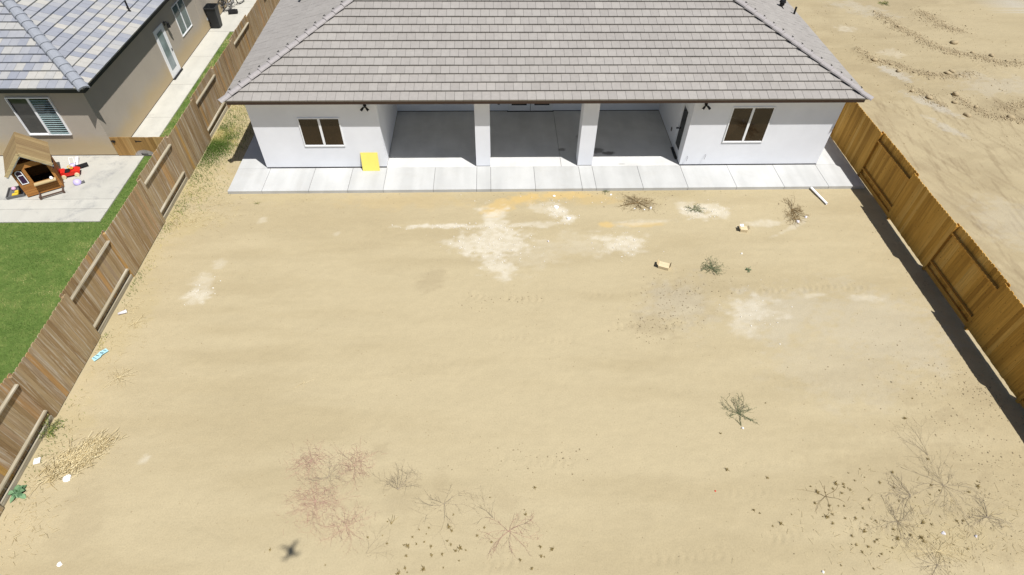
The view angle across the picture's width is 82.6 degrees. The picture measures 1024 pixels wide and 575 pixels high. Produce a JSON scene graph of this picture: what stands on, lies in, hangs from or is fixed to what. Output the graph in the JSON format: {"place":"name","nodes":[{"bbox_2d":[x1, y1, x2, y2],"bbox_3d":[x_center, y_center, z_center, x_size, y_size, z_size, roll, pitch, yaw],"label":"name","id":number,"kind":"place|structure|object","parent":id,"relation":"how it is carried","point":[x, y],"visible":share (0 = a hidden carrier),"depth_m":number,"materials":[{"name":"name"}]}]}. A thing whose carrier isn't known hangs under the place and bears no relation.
{"place":"outdoors","nodes":[
{"label":"outdoors","id":0,"kind":"place"},
{"bbox_2d":[0,155,144,222],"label":"neighbour patio","id":1,"kind":"structure","parent":0,"point":[105,178],"depth_m":20.49,"materials":[{"name":"concrete"}]},
{"bbox_2d":[5,186,25,199],"bbox_3d":[-17.397,-3.368,20.475,0.560,0.132,0.600,-16,50,-15],"label":"toy tray","id":2,"kind":"object","parent":1,"relation":"on","point":[14,192],"visible":0.91,"depth_m":20.43,"materials":[{"name":"grey plastic"}]},
{"bbox_2d":[3,132,65,199],"bbox_3d":[-16.647,-4.232,20.184,1.430,1.746,1.676,-25,53,-22],"label":"playhouse","id":3,"kind":"object","parent":1,"relation":"on","point":[30,165],"visible":0.98,"depth_m":20.08,"materials":[{"name":"brown wood"}]},
{"bbox_2d":[14,171,28,184],"bbox_3d":[-16.692,-3.734,19.836,0.210,0.527,0.024,-25,53,-22],"label":"front window","id":4,"kind":"structure","parent":3,"relation":"in","point":[18,174],"depth_m":19.84,"materials":[{"name":"white plastic"}]},
{"bbox_2d":[57,165,79,178],"bbox_3d":[-16.065,-4.231,21.092,0.720,0.418,0.380,-17,50,-16],"label":"toy car","id":5,"kind":"object","parent":1,"relation":"on","point":[70,171],"visible":0.98,"depth_m":21.07,"materials":[{"name":"red plastic"}]},
{"bbox_2d":[68,157,74,166],"bbox_3d":[-16.179,-4.550,21.431,0.195,0.345,0.329,-9,48,-9],"label":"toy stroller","id":6,"kind":"object","parent":1,"relation":"on","point":[72,164],"visible":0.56,"depth_m":21.41,"materials":[{"name":"white plastic"}]},
{"bbox_2d":[75,156,78,164],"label":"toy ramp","id":7,"kind":"structure","parent":1,"relation":"on","point":[77,160],"depth_m":21.76,"materials":[{"name":"plastic"}]},
{"bbox_2d":[73,179,84,185],"bbox_3d":[-15.522,-3.802,20.879,0.380,0.170,0.263,-14,49,-13],"label":"toy helmet","id":8,"kind":"object","parent":1,"relation":"on","point":[76,182],"visible":1,"depth_m":20.82,"materials":[{"name":"purple plastic"}]},
{"bbox_2d":[75,162,88,167],"bbox_3d":[-15.883,-4.502,21.526,0.396,0.084,0.179,-28,54,-24],"label":"toy keyboard","id":9,"kind":"object","parent":1,"relation":"on","point":[85,164],"visible":0.86,"depth_m":21.53,"materials":[{"name":"black plastic"}]},
{"bbox_2d":[0,32,232,383],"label":"lawn","id":10,"kind":"structure","parent":0,"point":[37,325],"depth_m":18.18,"materials":[{"name":"plant"}]},
{"bbox_2d":[132,0,255,155],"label":"side path","id":11,"kind":"structure","parent":0,"point":[160,115],"depth_m":26.33,"materials":[{"name":"concrete"}]},
{"bbox_2d":[203,3,222,28],"bbox_3d":[-15.015,-13.623,29.293,0.672,1.027,0.660,-1,48,-2],"label":"rubbish bin","id":12,"kind":"object","parent":11,"relation":"on","point":[211,10],"visible":1,"depth_m":29.14,"materials":[{"name":"plastic"}]},
{"bbox_2d":[217,0,232,11],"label":"bicycle","id":13,"kind":"object","parent":11,"relation":"on","point":[221,1],"visible":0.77,"depth_m":30.82,"materials":[{"name":"metal"}]},
{"bbox_2d":[222,0,243,10],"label":"bicycle","id":14,"kind":"object","parent":11,"relation":"on","point":[231,4],"visible":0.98,"depth_m":30.93,"materials":[{"name":"metal"}]},
{"bbox_2d":[228,9,237,14],"bbox_3d":[-14.704,-14.548,30.711,0.455,0.180,0.286,-10,49,-10],"label":"black bag","id":15,"kind":"object","parent":11,"relation":"on","point":[232,11],"visible":1,"depth_m":30.64,"materials":[{"name":"fabric"}]},
{"bbox_2d":[0,0,1023,574],"bbox_3d":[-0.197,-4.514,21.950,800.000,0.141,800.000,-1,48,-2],"label":"ground","id":16,"kind":"structure","parent":0,"point":[636,494],"depth_m":15.61,"materials":[{"name":"beige sand"}]},
{"bbox_2d":[7,485,26,502],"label":"broadleaf plant","id":17,"kind":"object","parent":16,"relation":"on","point":[19,490],"visible":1,"depth_m":13.29,"materials":[{"name":"green plant"}]},
{"bbox_2d":[33,457,40,464],"bbox_3d":[-11.293,4.122,13.862,0.138,0.024,0.144,-14,49,-13],"label":"white tag","id":18,"kind":"object","parent":16,"relation":"on","point":[37,461],"visible":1,"depth_m":13.85,"materials":[{"name":"paper"}]},
{"bbox_2d":[39,414,66,440],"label":"green bush","id":19,"kind":"object","parent":16,"relation":"on","point":[50,430],"visible":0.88,"depth_m":14.38,"materials":[{"name":"green plant"}]},
{"bbox_2d":[62,474,70,481],"bbox_3d":[-10.379,4.425,13.559,0.196,0.108,0.163,-25,53,-22],"label":"plastic bag","id":20,"kind":"object","parent":16,"relation":"on","point":[66,478],"visible":1,"depth_m":13.55,"materials":[{"name":"white plastic"}]},
{"bbox_2d":[29,428,127,494],"bbox_3d":[-10.477,4.058,13.863,1.326,0.154,2.200,24,52,20],"label":"straw pile","id":21,"kind":"object","parent":16,"relation":"on","point":[75,458],"visible":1,"depth_m":13.89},
{"bbox_2d":[92,348,107,360],"bbox_3d":[-11.262,1.831,15.935,0.169,0.034,0.432,25,52,20],"label":"plastic wrapper","id":22,"kind":"object","parent":16,"relation":"on","point":[98,355],"visible":1,"depth_m":15.92,"materials":[{"name":"plastic"}]},
{"bbox_2d":[0,0,229,155],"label":"tan house","id":23,"kind":"structure","parent":16,"relation":"on","point":[83,77],"depth_m":21.43,"materials":[{"name":"paint"}]},
{"bbox_2d":[4,97,71,134],"bbox_3d":[-16.868,-6.101,20.798,1.490,1.500,0.085,-1,48,-2],"label":"window","id":24,"kind":"structure","parent":23,"relation":"in","point":[38,115],"depth_m":20.78,"materials":[{"name":"grey glass"}]},
{"bbox_2d":[109,137,163,154],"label":"wooden gate","id":25,"kind":"structure","parent":23,"relation":"attached to","point":[135,145],"depth_m":21.76,"materials":[{"name":"brown wood"}]},
{"bbox_2d":[153,23,180,78],"bbox_3d":[-15.066,-10.341,25.511,0.049,2.060,0.940,-1,48,-2],"label":"door","id":26,"kind":"structure","parent":23,"relation":"in","point":[160,35],"depth_m":25.43,"materials":[{"name":"white plastic"}]},
{"bbox_2d":[171,0,191,36],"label":"window","id":27,"kind":"structure","parent":23,"relation":"in","point":[179,10],"depth_m":26.73,"materials":[{"name":"grey glass"}]},
{"bbox_2d":[118,310,127,314],"bbox_3d":[-11.319,0.725,16.938,0.228,0.106,0.108,-20,51,-18],"label":"paper cup","id":28,"kind":"object","parent":16,"relation":"on","point":[122,312],"visible":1,"depth_m":16.91,"materials":[{"name":"paper"}]},
{"bbox_2d":[108,367,139,389],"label":"dry weed","id":29,"kind":"object","parent":16,"relation":"on","point":[120,376],"visible":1,"depth_m":15.48,"materials":[{"name":"plant"}]},
{"bbox_2d":[17,105,252,502],"bbox_3d":[-10.826,-2.272,19.688,1.827,0.144,20.309,-1,48,-2],"label":"weed patch","id":30,"kind":"object","parent":16,"relation":"on","point":[217,144],"visible":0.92,"depth_m":22.45,"materials":[{"name":"plant"}]},
{"bbox_2d":[0,0,279,514],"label":"wooden fence","id":31,"kind":"object","parent":16,"relation":"on","point":[36,386],"visible":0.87,"depth_m":16.72,"materials":[{"name":"brown wood"}]},
{"bbox_2d":[285,433,333,486],"bbox_3d":[-4.835,4.146,13.836,1.290,0.227,1.579,-33,56,-27],"label":"dry weed","id":32,"kind":"object","parent":16,"relation":"on","point":[310,461],"visible":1,"depth_m":13.96,"materials":[{"name":"brown plant"}]},
{"bbox_2d":[274,468,360,540],"bbox_3d":[-4.521,4.901,13.166,1.763,0.192,1.651,21,51,17],"label":"dry weed","id":33,"kind":"object","parent":16,"relation":"on","point":[315,501],"visible":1,"depth_m":13.30,"materials":[{"name":"brown plant"}]},
{"bbox_2d":[299,460,350,500],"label":"dry weed","id":34,"kind":"object","parent":16,"relation":"on","point":[327,476],"visible":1,"depth_m":13.71,"materials":[{"name":"brown plant"}]},
{"bbox_2d":[307,501,375,556],"bbox_3d":[-3.670,5.284,12.838,1.697,0.176,1.226,-13,49,-12],"label":"dry weed","id":35,"kind":"object","parent":16,"relation":"on","point":[346,525],"visible":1,"depth_m":12.94,"materials":[{"name":"brown plant"}]},
{"bbox_2d":[326,439,386,492],"bbox_3d":[-3.912,4.087,13.893,1.454,0.238,1.445,22,51,18],"label":"dry weed","id":36,"kind":"object","parent":16,"relation":"on","point":[354,473],"visible":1,"depth_m":13.90,"materials":[{"name":"brown plant"}]},
{"bbox_2d":[367,526,394,560],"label":"dry weed","id":37,"kind":"object","parent":16,"relation":"on","point":[379,546],"visible":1,"depth_m":12.59,"materials":[{"name":"brown plant"}]},
{"bbox_2d":[373,459,422,490],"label":"dry weed","id":38,"kind":"object","parent":16,"relation":"on","point":[400,479],"visible":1,"depth_m":13.66,"materials":[{"name":"brown plant"}]},
{"bbox_2d":[413,489,478,552],"bbox_3d":[-1.500,5.095,13.064,1.715,0.164,1.585,-1,48,-2],"label":"dry weed","id":39,"kind":"object","parent":16,"relation":"on","point":[445,508],"visible":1,"depth_m":13.27,"materials":[{"name":"brown plant"}]},
{"bbox_2d":[469,494,495,524],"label":"dry weed","id":40,"kind":"object","parent":16,"relation":"on","point":[484,505],"visible":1,"depth_m":13.30,"materials":[{"name":"plant"}]},
{"bbox_2d":[184,194,791,344],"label":"plaster crumbs","id":41,"kind":"object","parent":16,"relation":"on","point":[534,246],"visible":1,"depth_m":19.42,"materials":[{"name":"white paint"}]},
{"bbox_2d":[0,108,1023,574],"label":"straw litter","id":42,"kind":"object","parent":16,"relation":"on","point":[814,518],"visible":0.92,"depth_m":13.40,"materials":[{"name":"beige plant"}]},
{"bbox_2d":[483,513,540,556],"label":"dry weed","id":43,"kind":"object","parent":16,"relation":"on","point":[510,534],"visible":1,"depth_m":12.86,"materials":[{"name":"brown plant"}]},
{"bbox_2d":[20,191,1022,574],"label":"pebbles","id":44,"kind":"object","parent":16,"relation":"on","point":[570,343],"visible":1,"depth_m":15.43,"materials":[{"name":"beige stone"}]},
{"bbox_2d":[218,0,873,167],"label":"white house","id":45,"kind":"structure","parent":16,"relation":"on","point":[327,83],"depth_m":20.33,"materials":[{"name":"paint"}]},
{"bbox_2d":[297,118,344,146],"bbox_3d":[-6.723,-5.481,20.593,1.440,1.150,0.050,-1,48,-2],"label":"window","id":46,"kind":"structure","parent":45,"relation":"in","point":[315,132],"depth_m":20.58,"materials":[{"name":"brown glass"}]},
{"bbox_2d":[508,104,529,110],"bbox_3d":[0.305,-8.129,23.733,0.930,2.060,0.049,-1,48,-2],"label":"door","id":47,"kind":"structure","parent":45,"relation":"in","point":[511,107],"depth_m":24.37,"materials":[{"name":"white glass"}]},
{"bbox_2d":[530,104,552,110],"bbox_3d":[1.255,-8.142,23.762,0.930,2.060,0.049,-1,48,-2],"label":"door","id":48,"kind":"structure","parent":45,"relation":"in","point":[534,107],"depth_m":24.40,"materials":[{"name":"white glass"}]},
{"bbox_2d":[673,103,689,156],"bbox_3d":[6.318,-5.913,21.818,0.145,2.050,0.730,-1,48,-2],"label":"door","id":49,"kind":"structure","parent":45,"relation":"in","point":[685,112],"depth_m":21.79,"materials":[{"name":"white glass"}]},
{"bbox_2d":[722,107,775,142],"bbox_3d":[8.466,-5.824,20.900,1.490,1.440,0.050,-1,48,-2],"label":"window","id":50,"kind":"structure","parent":45,"relation":"in","point":[745,124],"depth_m":20.88,"materials":[{"name":"glass"}]},
{"bbox_2d":[227,134,864,193],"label":"walkway","id":51,"kind":"structure","parent":16,"relation":"on","point":[832,168],"depth_m":21.44,"materials":[{"name":"concrete"}]},
{"bbox_2d":[360,152,379,170],"bbox_3d":[-5.213,-4.620,21.429,0.645,0.659,0.226,-1,48,-2],"label":"yellow board","id":52,"kind":"object","parent":51,"relation":"on","point":[370,161],"visible":1,"depth_m":21.43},
{"bbox_2d":[183,191,1023,574],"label":"soil crumbs","id":53,"kind":"object","parent":16,"relation":"on","point":[843,341],"visible":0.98,"depth_m":15.59,"materials":[{"name":"brown soil"}]},
{"bbox_2d":[614,194,655,210],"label":"dead bush","id":54,"kind":"object","parent":16,"relation":"on","point":[637,202],"visible":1,"depth_m":20.66,"materials":[{"name":"brown plant"}]},
{"bbox_2d":[657,260,671,270],"bbox_3d":[4.810,-0.720,18.488,0.433,0.187,0.233,16,49,13],"label":"cardboard box","id":55,"kind":"object","parent":16,"relation":"on","point":[663,265],"visible":1,"depth_m":18.46,"materials":[{"name":"beige cardboard"}]},
{"bbox_2d":[686,203,704,212],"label":"sage weed","id":56,"kind":"object","parent":16,"relation":"on","point":[696,209],"visible":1,"depth_m":20.48,"materials":[{"name":"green plant"}]},
{"bbox_2d":[701,256,729,274],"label":"sage weed","id":57,"kind":"object","parent":16,"relation":"on","point":[711,267],"visible":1,"depth_m":18.51,"materials":[{"name":"green plant"}]},
{"bbox_2d":[719,392,755,422],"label":"sage weed","id":58,"kind":"object","parent":16,"relation":"on","point":[726,407],"visible":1,"depth_m":15.04,"materials":[{"name":"green plant"}]},
{"bbox_2d":[739,225,749,231],"bbox_3d":[7.833,-1.996,19.714,0.334,0.170,0.193,5,48,4],"label":"cardboard box","id":59,"kind":"object","parent":16,"relation":"on","point":[744,228],"visible":1,"depth_m":19.68,"materials":[{"name":"beige cardboard"}]},
{"bbox_2d":[784,212,802,224],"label":"dead bush","id":60,"kind":"object","parent":16,"relation":"on","point":[793,218],"visible":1,"depth_m":20.19,"materials":[{"name":"brown plant"}]},
{"bbox_2d":[779,195,810,225],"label":"dead bush","id":61,"kind":"object","parent":16,"relation":"on","point":[793,209],"visible":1,"depth_m":20.46,"materials":[{"name":"brown plant"}]},
{"bbox_2d":[810,187,827,204],"bbox_3d":[11.072,-3.317,21.038,0.080,0.080,0.946,-11,49,-11],"label":"plastic pipe","id":62,"kind":"object","parent":16,"relation":"on","point":[817,194],"visible":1,"depth_m":21.03,"materials":[{"name":"white plastic"}]},
{"bbox_2d":[812,486,843,512],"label":"dry weed","id":63,"kind":"object","parent":16,"relation":"on","point":[826,496],"visible":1,"depth_m":13.54,"materials":[{"name":"plant"}]},
{"bbox_2d":[865,498,917,548],"bbox_3d":[8.705,5.201,13.121,1.770,0.203,1.088,-35,57,-28],"label":"dry weed","id":64,"kind":"object","parent":16,"relation":"on","point":[890,510],"visible":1,"depth_m":13.14,"materials":[{"name":"grey plant"}]},
{"bbox_2d":[879,471,920,524],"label":"dry weed","id":65,"kind":"object","parent":16,"relation":"on","point":[897,493],"visible":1,"depth_m":13.62,"materials":[{"name":"brown plant"}]},
{"bbox_2d":[800,6,1023,145],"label":"dirt clods","id":66,"kind":"object","parent":16,"relation":"on","point":[955,75],"visible":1,"depth_m":28.10,"materials":[{"name":"beige soil"}]},
{"bbox_2d":[882,413,946,454],"bbox_3d":[10.236,3.493,14.791,1.785,0.096,1.175,-31,55,-26],"label":"dry weed","id":67,"kind":"object","parent":16,"relation":"on","point":[915,437],"visible":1,"depth_m":14.62,"materials":[{"name":"brown plant"}]},
{"bbox_2d":[830,102,1023,407],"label":"wooden fence","id":68,"kind":"object","parent":16,"relation":"on","point":[968,279],"visible":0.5,"depth_m":17.86,"materials":[{"name":"brown wood"}]},
{"bbox_2d":[907,534,960,574],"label":"dry weed","id":69,"kind":"object","parent":16,"relation":"on","point":[931,560],"visible":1,"depth_m":12.59,"materials":[{"name":"grey plant"}]},
{"bbox_2d":[900,531,971,574],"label":"dry weed","id":70,"kind":"object","parent":16,"relation":"on","point":[937,550],"visible":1,"depth_m":12.75,"materials":[{"name":"plant"}]},
{"bbox_2d":[895,441,1009,539],"bbox_3d":[10.013,4.669,13.507,2.266,0.398,2.565,-28,54,-24],"label":"dry weed","id":71,"kind":"object","parent":16,"relation":"on","point":[942,488],"visible":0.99,"depth_m":13.70,"materials":[{"name":"brown plant"}]},
{"bbox_2d":[950,40,957,44],"bbox_3d":[22.451,-12.448,29.602,0.421,0.189,0.313,-13,49,-12],"label":"dirt clod","id":72,"kind":"object","parent":16,"relation":"on","point":[954,42],"visible":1,"depth_m":29.52,"materials":[{"name":"beige soil"}]},
{"bbox_2d":[952,91,958,95],"bbox_3d":[19.784,-8.638,25.966,0.258,0.204,0.285,-8,48,-8],"label":"dirt clod","id":73,"kind":"object","parent":16,"relation":"on","point":[955,93],"visible":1,"depth_m":25.90,"materials":[{"name":"beige soil"}]},
{"bbox_2d":[963,112,971,116],"bbox_3d":[19.492,-7.392,24.931,0.259,0.156,0.316,-18,50,-17],"label":"dirt clod","id":74,"kind":"object","parent":16,"relation":"on","point":[966,114],"visible":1,"depth_m":24.87,"materials":[{"name":"beige soil"}]},
{"bbox_2d":[963,495,1015,531],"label":"dry weed","id":75,"kind":"object","parent":16,"relation":"on","point":[986,514],"visible":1,"depth_m":13.27,"materials":[{"name":"grey plant"}]},
{"bbox_2d":[1007,114,1014,118],"bbox_3d":[21.208,-7.264,24.791,0.281,0.177,0.359,19,50,16],"label":"dirt clod","id":76,"kind":"object","parent":16,"relation":"on","point":[1010,116],"visible":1,"depth_m":24.69,"materials":[{"name":"beige soil"}]},
{"bbox_2d":[387,111,678,167],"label":"patio","id":77,"kind":"structure","parent":0,"point":[518,139],"depth_m":23.10,"materials":[{"name":"concrete"}]},
{"bbox_2d":[262,160,815,193],"bbox_3d":[1.401,-4.165,21.693,23.050,0.145,1.760,-1,48,-2],"label":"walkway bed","id":78,"kind":"object","parent":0,"point":[560,161],"visible":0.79,"depth_m":21.75,"materials":[{"name":"grey concrete"}]}
]}

